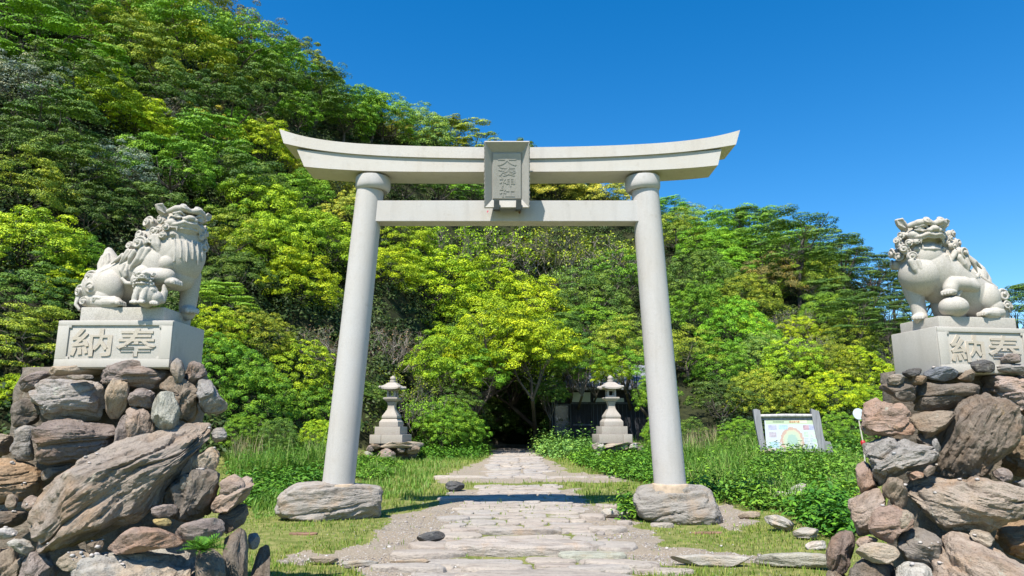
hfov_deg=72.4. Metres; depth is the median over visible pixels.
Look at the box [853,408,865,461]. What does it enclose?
marker pole
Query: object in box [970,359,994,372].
rock
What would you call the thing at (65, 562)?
rock
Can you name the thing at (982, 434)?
boulder
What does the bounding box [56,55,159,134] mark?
tree
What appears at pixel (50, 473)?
rock
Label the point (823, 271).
tree
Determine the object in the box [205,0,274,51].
tree
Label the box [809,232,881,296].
pine tree
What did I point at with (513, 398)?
tree
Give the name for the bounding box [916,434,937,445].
rock
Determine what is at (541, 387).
shrub
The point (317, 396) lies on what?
shrub
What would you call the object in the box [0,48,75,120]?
tree
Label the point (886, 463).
boulder
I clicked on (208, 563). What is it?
boulder
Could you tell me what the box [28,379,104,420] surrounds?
boulder
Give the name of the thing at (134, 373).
boulder
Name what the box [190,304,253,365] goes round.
shrub
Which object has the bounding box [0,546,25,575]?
boulder
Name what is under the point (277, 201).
tree
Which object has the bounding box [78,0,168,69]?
tree
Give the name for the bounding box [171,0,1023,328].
sky
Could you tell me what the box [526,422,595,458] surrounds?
weeds
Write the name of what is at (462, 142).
tree
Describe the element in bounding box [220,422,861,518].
tall grass
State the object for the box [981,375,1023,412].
boulder
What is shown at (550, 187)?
tree
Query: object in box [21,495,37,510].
rock
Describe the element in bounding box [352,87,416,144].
tree
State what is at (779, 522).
edge stone
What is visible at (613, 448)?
foundation stone
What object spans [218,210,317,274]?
tree
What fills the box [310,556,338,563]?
edge stone
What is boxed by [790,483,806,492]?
field stone
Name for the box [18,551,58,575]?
rock
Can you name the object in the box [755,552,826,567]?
edge stone
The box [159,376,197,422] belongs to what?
rock
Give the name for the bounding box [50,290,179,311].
shrub
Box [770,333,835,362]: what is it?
shrub
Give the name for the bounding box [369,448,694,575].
path
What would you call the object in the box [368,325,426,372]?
shrub
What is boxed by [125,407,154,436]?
rock
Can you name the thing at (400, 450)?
foundation stone
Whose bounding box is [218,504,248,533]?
rock
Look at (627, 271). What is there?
tree
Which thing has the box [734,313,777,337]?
shrub
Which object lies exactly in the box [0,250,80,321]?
shrub
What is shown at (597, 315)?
tree
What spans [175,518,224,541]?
rock
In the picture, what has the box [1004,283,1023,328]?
pine tree
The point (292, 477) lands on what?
weeds
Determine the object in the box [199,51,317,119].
tree
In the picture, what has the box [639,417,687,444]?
shrub
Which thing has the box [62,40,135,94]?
tree
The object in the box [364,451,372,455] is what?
foundation stone
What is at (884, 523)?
rock
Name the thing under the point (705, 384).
shrub
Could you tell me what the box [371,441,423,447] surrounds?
foundation stone
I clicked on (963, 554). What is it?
boulder
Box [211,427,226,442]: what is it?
rock
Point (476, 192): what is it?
tree
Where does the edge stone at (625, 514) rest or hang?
on the ground at (520, 440)
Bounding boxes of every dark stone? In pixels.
[417,531,444,541]
[445,481,464,490]
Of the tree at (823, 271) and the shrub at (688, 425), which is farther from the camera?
the tree at (823, 271)
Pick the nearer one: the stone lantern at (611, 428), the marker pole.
the marker pole
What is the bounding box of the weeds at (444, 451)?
[412,436,496,458]
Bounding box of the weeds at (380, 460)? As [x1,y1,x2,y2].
[355,450,404,479]
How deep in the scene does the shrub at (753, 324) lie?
44.09 m
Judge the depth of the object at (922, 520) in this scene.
6.48 m
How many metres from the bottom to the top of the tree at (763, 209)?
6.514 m
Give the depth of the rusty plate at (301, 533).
10.42 m
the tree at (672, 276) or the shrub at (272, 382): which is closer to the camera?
the shrub at (272, 382)
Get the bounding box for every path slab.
[444,538,596,556]
[478,526,561,534]
[558,551,626,562]
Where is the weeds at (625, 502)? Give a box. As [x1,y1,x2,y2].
[607,485,646,522]
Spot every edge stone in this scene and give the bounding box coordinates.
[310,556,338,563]
[342,560,378,566]
[389,558,429,562]
[601,508,618,517]
[620,509,631,518]
[670,554,751,566]
[738,511,759,518]
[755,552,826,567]
[764,515,793,530]
[792,527,818,539]
[805,541,825,549]
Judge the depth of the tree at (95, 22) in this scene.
44.60 m
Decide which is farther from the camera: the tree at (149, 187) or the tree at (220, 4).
the tree at (220, 4)
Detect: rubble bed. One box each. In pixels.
[373,448,417,459]
[595,449,636,455]
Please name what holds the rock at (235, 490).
on the rock at (234, 518)
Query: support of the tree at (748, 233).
on the ground at (520, 440)
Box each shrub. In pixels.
[0,205,92,277]
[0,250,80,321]
[0,302,77,374]
[0,373,20,408]
[26,173,138,237]
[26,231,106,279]
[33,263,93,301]
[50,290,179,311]
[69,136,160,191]
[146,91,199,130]
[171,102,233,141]
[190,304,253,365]
[192,280,261,332]
[200,245,278,305]
[202,332,270,401]
[211,305,297,362]
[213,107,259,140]
[218,359,304,427]
[218,413,271,449]
[235,116,278,145]
[252,418,305,451]
[256,338,335,399]
[265,382,331,430]
[277,323,337,369]
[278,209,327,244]
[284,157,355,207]
[295,419,328,449]
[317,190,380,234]
[363,380,387,410]
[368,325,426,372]
[379,368,437,411]
[397,389,463,433]
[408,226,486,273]
[409,404,468,448]
[422,397,483,448]
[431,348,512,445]
[432,329,529,416]
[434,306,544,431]
[437,413,492,446]
[438,374,484,447]
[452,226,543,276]
[454,385,519,434]
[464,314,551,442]
[465,404,492,442]
[481,393,544,431]
[502,326,583,414]
[502,345,589,393]
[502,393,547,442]
[516,137,537,146]
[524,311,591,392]
[524,348,583,401]
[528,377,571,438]
[530,183,594,199]
[538,412,570,437]
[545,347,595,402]
[547,255,629,305]
[561,228,636,280]
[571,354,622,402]
[586,354,635,401]
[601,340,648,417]
[631,375,683,410]
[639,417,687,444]
[669,278,737,335]
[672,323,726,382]
[678,373,769,430]
[680,338,761,386]
[680,416,710,443]
[694,295,782,353]
[701,272,790,320]
[717,416,763,444]
[721,368,791,416]
[726,330,797,378]
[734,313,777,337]
[756,306,818,338]
[756,337,837,383]
[760,379,826,414]
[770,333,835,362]
[776,314,822,339]
[786,341,870,385]
[790,370,870,415]
[807,315,889,354]
[821,410,864,446]
[829,345,894,389]
[841,385,882,415]
[853,342,893,371]
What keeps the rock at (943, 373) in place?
on the rock at (935, 396)
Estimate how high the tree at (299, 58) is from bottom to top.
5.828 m
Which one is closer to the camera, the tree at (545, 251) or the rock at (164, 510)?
the rock at (164, 510)
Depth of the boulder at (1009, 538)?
5.50 m
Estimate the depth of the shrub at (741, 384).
33.80 m
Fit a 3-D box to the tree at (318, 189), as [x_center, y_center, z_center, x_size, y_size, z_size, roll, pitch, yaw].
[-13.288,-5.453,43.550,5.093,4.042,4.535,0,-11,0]
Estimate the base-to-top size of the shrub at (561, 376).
7.571 m
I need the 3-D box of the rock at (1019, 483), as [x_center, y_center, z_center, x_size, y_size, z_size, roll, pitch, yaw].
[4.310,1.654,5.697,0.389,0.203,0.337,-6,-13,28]
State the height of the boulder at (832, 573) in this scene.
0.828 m
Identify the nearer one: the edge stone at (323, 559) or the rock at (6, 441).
the rock at (6, 441)
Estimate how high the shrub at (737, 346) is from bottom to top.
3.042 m
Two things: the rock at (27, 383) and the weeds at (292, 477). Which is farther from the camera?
the weeds at (292, 477)
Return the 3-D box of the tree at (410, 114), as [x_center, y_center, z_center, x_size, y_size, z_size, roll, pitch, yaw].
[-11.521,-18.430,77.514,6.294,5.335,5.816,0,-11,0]
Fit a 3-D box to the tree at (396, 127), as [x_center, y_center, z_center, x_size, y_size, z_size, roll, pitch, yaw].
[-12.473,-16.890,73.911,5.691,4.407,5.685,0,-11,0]
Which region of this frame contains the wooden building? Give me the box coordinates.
[542,365,649,443]
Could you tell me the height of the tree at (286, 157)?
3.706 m
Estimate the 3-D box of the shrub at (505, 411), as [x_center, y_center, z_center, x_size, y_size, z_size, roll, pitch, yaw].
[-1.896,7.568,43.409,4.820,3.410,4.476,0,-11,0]
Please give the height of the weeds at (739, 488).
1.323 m
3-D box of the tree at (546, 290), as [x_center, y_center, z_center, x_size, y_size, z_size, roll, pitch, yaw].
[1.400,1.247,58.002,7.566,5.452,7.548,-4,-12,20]
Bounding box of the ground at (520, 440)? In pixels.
[0,0,898,575]
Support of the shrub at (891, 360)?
on the ground at (520, 440)
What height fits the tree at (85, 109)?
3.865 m
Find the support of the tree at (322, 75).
on the ground at (520, 440)
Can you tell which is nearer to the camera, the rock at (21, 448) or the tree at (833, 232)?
the rock at (21, 448)
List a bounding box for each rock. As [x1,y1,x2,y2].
[0,434,13,455]
[0,510,27,527]
[0,527,17,538]
[5,494,18,509]
[7,539,34,555]
[9,425,35,461]
[10,398,39,427]
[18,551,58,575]
[19,370,50,392]
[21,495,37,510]
[41,464,71,480]
[49,365,102,375]
[56,549,89,570]
[66,375,93,379]
[86,539,103,553]
[104,378,129,418]
[114,414,126,441]
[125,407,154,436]
[127,388,155,410]
[151,391,180,429]
[151,504,177,517]
[153,518,171,525]
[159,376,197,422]
[162,469,219,522]
[170,358,184,383]
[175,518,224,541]
[185,361,206,385]
[192,447,219,469]
[196,379,227,414]
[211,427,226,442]
[211,474,253,513]
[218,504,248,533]
[248,533,259,549]
[826,530,854,574]
[848,488,885,536]
[855,461,877,493]
[855,536,877,546]
[855,542,899,563]
[860,398,914,435]
[867,505,913,543]
[879,383,915,401]
[882,477,907,507]
[886,374,903,384]
[897,527,942,567]
[899,510,914,528]
[902,368,921,377]
[906,470,923,480]
[910,410,955,438]
[911,375,926,385]
[913,382,979,411]
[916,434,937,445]
[923,366,958,381]
[923,465,935,476]
[932,438,940,452]
[955,369,975,381]
[969,529,994,546]
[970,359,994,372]
[992,467,1012,481]
[996,363,1023,373]
[1000,353,1020,363]
[1011,479,1023,487]
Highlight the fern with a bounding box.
[180,533,226,554]
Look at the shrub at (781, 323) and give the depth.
48.04 m
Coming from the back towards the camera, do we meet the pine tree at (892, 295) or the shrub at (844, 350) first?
the pine tree at (892, 295)
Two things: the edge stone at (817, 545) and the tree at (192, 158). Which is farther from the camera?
the tree at (192, 158)
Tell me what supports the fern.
on the boulder at (208, 563)
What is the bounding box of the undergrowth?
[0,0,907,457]
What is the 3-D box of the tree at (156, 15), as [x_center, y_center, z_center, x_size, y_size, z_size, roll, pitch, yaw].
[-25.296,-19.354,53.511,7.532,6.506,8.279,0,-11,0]
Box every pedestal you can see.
[53,320,203,370]
[891,326,1023,377]
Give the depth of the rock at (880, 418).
5.97 m
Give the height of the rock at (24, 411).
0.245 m
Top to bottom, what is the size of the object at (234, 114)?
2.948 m
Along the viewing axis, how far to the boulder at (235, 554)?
5.26 m
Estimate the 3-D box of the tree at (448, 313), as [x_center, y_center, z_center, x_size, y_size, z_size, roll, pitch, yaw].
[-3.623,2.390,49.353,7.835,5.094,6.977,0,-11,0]
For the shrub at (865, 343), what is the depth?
45.70 m
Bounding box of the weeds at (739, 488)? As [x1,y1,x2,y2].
[683,439,862,515]
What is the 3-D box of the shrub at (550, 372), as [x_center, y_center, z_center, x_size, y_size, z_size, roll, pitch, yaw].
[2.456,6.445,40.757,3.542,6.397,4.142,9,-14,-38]
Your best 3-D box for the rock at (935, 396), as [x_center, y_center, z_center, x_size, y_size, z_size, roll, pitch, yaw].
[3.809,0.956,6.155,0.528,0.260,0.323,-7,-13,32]
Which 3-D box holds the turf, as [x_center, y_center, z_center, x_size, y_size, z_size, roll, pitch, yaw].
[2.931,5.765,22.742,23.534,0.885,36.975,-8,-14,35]
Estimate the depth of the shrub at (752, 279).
52.93 m
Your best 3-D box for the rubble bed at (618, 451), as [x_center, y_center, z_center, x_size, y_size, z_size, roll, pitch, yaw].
[4.294,6.742,28.607,1.945,0.704,1.067,-2,-11,9]
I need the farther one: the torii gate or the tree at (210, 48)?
the tree at (210, 48)
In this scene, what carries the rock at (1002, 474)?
on the boulder at (982, 434)
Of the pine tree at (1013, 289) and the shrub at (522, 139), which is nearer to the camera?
the pine tree at (1013, 289)
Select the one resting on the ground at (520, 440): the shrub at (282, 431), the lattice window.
the shrub at (282, 431)
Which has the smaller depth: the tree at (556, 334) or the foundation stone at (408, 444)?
the foundation stone at (408, 444)
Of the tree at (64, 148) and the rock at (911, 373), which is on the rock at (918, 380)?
the rock at (911, 373)
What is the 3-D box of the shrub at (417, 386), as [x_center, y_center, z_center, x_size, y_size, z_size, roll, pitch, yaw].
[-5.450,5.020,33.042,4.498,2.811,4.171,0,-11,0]
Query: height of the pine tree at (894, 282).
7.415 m
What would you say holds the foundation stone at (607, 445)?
on the rubble bed at (618, 451)
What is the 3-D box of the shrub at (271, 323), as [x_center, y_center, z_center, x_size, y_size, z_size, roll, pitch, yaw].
[-10.169,1.983,28.096,3.248,2.510,3.666,0,-11,0]
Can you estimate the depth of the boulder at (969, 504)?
5.40 m
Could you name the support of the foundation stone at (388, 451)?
on the ground at (520, 440)
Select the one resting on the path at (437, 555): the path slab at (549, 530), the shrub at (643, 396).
the path slab at (549, 530)
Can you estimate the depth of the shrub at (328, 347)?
29.47 m
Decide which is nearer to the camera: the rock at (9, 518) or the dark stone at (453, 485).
the rock at (9, 518)
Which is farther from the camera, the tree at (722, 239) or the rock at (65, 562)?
the tree at (722, 239)
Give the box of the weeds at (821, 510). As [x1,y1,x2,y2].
[781,473,869,536]
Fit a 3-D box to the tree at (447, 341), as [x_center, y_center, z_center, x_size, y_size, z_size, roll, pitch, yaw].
[-3.328,5.087,34.599,4.284,6.667,4.892,7,-13,-32]
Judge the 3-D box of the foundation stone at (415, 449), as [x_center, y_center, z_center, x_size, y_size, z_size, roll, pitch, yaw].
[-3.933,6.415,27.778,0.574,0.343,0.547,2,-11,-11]
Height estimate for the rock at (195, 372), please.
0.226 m
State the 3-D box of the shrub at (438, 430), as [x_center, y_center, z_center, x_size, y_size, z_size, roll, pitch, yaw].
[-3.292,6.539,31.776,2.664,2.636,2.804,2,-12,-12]
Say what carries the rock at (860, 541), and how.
on the boulder at (862, 567)
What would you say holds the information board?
on the ground at (520, 440)
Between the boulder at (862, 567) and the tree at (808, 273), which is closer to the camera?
the boulder at (862, 567)
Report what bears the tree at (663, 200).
on the ground at (520, 440)
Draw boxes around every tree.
[0,0,87,42]
[0,0,100,83]
[0,34,136,119]
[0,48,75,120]
[0,81,109,160]
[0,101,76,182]
[0,131,127,197]
[0,144,83,226]
[20,0,140,53]
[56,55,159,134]
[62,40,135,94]
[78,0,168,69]
[83,17,190,94]
[95,57,227,128]
[95,92,180,157]
[96,167,211,236]
[99,131,222,202]
[114,0,210,48]
[126,0,232,64]
[127,19,276,109]
[157,0,247,41]
[158,107,260,193]
[173,144,291,208]
[179,63,272,142]
[185,8,296,85]
[193,173,307,238]
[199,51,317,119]
[203,205,278,277]
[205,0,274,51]
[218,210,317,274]
[224,118,305,172]
[225,12,300,70]
[228,30,319,100]
[253,246,344,310]
[255,167,336,214]
[262,205,353,276]
[269,35,332,87]
[270,90,324,133]
[274,61,358,127]
[292,60,351,94]
[303,88,380,142]
[316,78,387,132]
[342,94,404,143]
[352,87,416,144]
[375,241,435,292]
[376,108,419,144]
[380,226,438,262]
[384,96,432,137]
[391,183,430,200]
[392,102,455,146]
[394,240,491,312]
[398,324,491,447]
[414,184,480,200]
[415,113,476,146]
[420,290,499,342]
[431,296,548,442]
[448,117,501,146]
[448,184,483,200]
[451,243,536,313]
[463,317,546,437]
[476,270,572,323]
[480,307,593,449]
[501,226,601,276]
[530,183,594,200]
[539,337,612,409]
[550,259,634,330]
[561,297,634,346]
[562,183,631,200]
[580,248,638,305]
[580,313,643,410]
[659,194,695,229]
[661,207,711,254]
[664,203,724,239]
[666,247,751,303]
[672,202,706,220]
[672,220,746,266]
[679,208,754,260]
[700,245,758,284]
[715,203,792,258]
[720,227,797,283]
[726,206,768,244]
[741,251,808,300]
[747,203,851,310]
[757,223,833,274]
[770,254,847,303]
[787,228,858,269]
[796,292,856,327]
[797,275,871,316]
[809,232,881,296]
[813,257,861,288]
[819,288,896,357]
[830,246,901,300]
[858,296,911,360]
[860,265,906,331]
[881,282,933,326]
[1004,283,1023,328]
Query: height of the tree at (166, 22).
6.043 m
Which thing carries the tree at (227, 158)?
on the ground at (520, 440)
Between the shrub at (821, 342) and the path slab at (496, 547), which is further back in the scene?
the shrub at (821, 342)
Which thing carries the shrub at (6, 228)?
on the ground at (520, 440)
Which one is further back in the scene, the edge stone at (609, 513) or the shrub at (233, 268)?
the shrub at (233, 268)
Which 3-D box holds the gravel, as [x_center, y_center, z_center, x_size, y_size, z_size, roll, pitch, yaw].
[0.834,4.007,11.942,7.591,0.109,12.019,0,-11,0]
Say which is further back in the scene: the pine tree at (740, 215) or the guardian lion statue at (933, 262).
the pine tree at (740, 215)
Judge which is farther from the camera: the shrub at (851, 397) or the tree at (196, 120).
the tree at (196, 120)
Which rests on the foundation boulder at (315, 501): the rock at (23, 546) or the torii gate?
the torii gate
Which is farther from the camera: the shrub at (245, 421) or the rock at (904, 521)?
the shrub at (245, 421)
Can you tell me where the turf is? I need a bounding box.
[201,453,887,575]
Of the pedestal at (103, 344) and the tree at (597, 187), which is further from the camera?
the tree at (597, 187)
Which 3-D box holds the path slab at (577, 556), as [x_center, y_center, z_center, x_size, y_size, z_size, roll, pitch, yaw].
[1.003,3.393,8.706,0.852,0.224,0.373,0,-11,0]
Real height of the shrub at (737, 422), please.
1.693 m
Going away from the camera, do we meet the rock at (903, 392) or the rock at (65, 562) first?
the rock at (65, 562)
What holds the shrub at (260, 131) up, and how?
on the ground at (520, 440)
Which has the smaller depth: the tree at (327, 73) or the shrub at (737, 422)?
the shrub at (737, 422)
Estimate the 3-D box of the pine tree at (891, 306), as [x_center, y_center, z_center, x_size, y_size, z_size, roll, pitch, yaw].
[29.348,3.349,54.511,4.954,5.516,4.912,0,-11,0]
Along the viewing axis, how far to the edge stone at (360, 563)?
8.24 m
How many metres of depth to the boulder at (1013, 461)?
5.93 m
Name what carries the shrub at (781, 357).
on the ground at (520, 440)
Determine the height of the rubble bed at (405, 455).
0.705 m
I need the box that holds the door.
[554,404,569,435]
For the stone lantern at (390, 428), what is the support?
on the foundation stone at (408, 444)
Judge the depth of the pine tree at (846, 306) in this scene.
45.72 m
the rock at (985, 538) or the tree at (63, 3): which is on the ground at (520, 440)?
the tree at (63, 3)
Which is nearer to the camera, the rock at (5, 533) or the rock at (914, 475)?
the rock at (5, 533)
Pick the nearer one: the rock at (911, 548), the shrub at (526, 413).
the rock at (911, 548)
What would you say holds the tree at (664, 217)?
on the ground at (520, 440)
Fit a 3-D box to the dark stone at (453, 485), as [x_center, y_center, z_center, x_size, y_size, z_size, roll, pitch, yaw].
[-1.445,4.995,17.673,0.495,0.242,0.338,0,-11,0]
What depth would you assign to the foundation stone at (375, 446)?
27.65 m
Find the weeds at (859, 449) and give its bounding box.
[825,426,876,458]
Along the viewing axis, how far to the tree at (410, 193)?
61.74 m
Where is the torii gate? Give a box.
[279,129,739,493]
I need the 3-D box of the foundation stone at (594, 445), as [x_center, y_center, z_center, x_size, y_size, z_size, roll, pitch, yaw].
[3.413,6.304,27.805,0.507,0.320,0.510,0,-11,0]
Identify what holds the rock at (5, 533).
on the boulder at (11, 560)
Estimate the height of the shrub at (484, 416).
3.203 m
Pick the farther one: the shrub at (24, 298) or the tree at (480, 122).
the tree at (480, 122)
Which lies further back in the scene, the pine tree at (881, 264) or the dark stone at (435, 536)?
the pine tree at (881, 264)
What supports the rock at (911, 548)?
on the boulder at (963, 554)
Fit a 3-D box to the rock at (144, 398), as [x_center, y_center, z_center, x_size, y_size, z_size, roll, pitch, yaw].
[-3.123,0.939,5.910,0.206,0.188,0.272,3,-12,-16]
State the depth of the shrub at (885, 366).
39.61 m
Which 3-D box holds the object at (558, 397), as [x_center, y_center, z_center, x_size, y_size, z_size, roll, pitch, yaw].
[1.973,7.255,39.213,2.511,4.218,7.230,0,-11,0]
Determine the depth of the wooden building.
39.42 m
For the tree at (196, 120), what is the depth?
40.43 m
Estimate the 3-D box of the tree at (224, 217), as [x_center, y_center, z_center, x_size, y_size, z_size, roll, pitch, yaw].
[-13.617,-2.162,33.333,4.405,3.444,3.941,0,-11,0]
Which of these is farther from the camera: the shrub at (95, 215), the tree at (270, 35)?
the tree at (270, 35)
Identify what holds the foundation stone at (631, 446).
on the ground at (520, 440)
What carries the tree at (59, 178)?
on the ground at (520, 440)
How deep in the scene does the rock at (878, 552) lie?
5.29 m
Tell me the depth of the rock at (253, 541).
5.72 m
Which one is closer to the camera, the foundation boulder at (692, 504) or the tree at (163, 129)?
the foundation boulder at (692, 504)
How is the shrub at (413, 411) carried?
on the ground at (520, 440)
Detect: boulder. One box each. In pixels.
[0,458,44,504]
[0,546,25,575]
[27,422,211,553]
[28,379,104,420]
[31,418,115,464]
[70,546,195,575]
[100,359,170,389]
[108,527,182,554]
[195,548,225,575]
[223,528,248,575]
[250,544,269,575]
[274,481,382,521]
[632,483,722,524]
[826,570,844,575]
[849,558,895,575]
[862,436,939,486]
[895,561,932,575]
[906,476,1023,532]
[931,531,1023,575]
[935,392,1023,478]
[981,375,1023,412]
[994,520,1023,560]
[1002,435,1023,476]
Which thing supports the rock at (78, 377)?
on the boulder at (55, 399)
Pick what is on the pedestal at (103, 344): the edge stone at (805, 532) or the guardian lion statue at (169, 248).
the guardian lion statue at (169, 248)
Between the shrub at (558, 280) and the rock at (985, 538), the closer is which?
the rock at (985, 538)
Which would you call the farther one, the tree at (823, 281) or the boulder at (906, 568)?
the tree at (823, 281)
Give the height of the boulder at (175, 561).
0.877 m
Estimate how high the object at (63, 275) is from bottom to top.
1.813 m
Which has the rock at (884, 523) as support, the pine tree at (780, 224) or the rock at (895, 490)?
the rock at (895, 490)
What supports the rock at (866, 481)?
on the rock at (863, 506)
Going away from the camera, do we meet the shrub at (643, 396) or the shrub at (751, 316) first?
the shrub at (643, 396)
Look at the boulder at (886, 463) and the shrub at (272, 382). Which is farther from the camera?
the shrub at (272, 382)
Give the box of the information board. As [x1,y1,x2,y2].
[752,409,832,455]
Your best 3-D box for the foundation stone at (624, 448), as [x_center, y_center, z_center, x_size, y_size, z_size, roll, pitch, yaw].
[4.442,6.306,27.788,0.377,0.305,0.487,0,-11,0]
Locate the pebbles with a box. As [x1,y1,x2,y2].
[0,366,1016,567]
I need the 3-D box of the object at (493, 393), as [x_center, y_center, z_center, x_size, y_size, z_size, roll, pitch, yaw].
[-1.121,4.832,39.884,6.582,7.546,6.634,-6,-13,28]
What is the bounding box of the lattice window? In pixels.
[573,404,591,425]
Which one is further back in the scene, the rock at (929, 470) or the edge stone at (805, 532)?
the edge stone at (805, 532)
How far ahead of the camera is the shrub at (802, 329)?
47.25 m
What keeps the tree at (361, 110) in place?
on the ground at (520, 440)
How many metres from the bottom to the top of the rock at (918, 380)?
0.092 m
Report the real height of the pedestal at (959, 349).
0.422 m
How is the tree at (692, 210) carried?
on the ground at (520, 440)
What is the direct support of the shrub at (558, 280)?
on the ground at (520, 440)
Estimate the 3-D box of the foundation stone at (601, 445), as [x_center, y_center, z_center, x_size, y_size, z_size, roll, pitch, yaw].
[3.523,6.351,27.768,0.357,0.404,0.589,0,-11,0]
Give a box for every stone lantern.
[369,376,411,443]
[592,375,632,442]
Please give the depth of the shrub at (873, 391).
34.37 m
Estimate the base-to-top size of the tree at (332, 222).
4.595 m
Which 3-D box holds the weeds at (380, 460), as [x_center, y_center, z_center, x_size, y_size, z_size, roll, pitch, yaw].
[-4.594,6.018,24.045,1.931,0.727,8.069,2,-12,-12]
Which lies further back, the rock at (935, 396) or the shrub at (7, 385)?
the shrub at (7, 385)
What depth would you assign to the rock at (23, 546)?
5.04 m
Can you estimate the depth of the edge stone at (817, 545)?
9.27 m
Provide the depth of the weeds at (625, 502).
12.98 m
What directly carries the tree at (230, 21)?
on the ground at (520, 440)
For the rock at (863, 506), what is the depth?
5.72 m
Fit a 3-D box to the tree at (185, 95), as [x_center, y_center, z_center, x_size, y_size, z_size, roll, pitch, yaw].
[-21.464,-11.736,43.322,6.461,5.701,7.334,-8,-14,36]
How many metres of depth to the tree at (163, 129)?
39.86 m
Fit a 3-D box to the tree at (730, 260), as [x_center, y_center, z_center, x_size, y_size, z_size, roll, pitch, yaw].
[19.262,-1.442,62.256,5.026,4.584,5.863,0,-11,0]
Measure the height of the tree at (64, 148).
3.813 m
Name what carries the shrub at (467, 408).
on the ground at (520, 440)
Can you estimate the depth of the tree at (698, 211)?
76.91 m
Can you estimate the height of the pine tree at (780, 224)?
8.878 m
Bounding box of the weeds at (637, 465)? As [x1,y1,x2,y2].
[564,439,653,483]
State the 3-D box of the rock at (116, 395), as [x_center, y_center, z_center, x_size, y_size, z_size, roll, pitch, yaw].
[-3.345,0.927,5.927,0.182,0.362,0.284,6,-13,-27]
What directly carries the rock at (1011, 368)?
on the boulder at (1009, 388)
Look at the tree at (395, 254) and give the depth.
43.59 m
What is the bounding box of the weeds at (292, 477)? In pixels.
[219,443,324,505]
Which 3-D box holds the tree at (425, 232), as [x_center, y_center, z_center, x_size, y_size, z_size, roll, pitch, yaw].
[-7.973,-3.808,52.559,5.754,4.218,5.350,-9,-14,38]
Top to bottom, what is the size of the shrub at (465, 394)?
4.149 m
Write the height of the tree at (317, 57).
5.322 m
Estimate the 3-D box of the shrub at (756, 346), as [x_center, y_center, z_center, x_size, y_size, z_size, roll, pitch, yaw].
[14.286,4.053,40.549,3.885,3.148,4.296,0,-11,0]
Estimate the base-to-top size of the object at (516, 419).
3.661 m
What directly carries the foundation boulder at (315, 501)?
on the ground at (520, 440)
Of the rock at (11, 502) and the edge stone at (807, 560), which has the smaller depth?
the rock at (11, 502)
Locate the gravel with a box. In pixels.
[278,490,780,575]
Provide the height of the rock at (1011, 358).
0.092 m
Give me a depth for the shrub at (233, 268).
30.82 m
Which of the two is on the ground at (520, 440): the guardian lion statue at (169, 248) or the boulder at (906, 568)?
the boulder at (906, 568)
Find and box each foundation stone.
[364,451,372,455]
[366,445,372,451]
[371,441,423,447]
[371,444,379,449]
[377,448,395,458]
[396,448,404,452]
[406,445,419,453]
[592,443,600,450]
[597,443,604,452]
[603,442,640,447]
[606,446,619,452]
[620,444,627,450]
[628,443,637,448]
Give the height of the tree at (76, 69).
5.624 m
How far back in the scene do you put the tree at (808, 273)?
56.81 m
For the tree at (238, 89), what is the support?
on the ground at (520, 440)
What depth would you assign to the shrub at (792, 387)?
33.31 m
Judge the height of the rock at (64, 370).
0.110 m
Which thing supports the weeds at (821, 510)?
on the ground at (520, 440)
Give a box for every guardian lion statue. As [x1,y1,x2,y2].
[74,203,211,324]
[888,217,1015,332]
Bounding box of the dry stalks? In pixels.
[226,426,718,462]
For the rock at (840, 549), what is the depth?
5.68 m
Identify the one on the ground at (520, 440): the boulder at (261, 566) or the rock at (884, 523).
the boulder at (261, 566)
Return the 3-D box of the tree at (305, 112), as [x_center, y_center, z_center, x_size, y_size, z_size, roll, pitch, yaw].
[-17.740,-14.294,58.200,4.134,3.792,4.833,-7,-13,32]
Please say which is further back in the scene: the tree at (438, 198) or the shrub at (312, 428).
the tree at (438, 198)
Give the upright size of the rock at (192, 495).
0.428 m
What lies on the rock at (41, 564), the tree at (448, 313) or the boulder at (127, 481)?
the boulder at (127, 481)
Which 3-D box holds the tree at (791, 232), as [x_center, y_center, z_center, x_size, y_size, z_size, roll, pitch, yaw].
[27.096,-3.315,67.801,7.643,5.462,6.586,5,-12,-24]
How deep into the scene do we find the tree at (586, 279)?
56.45 m

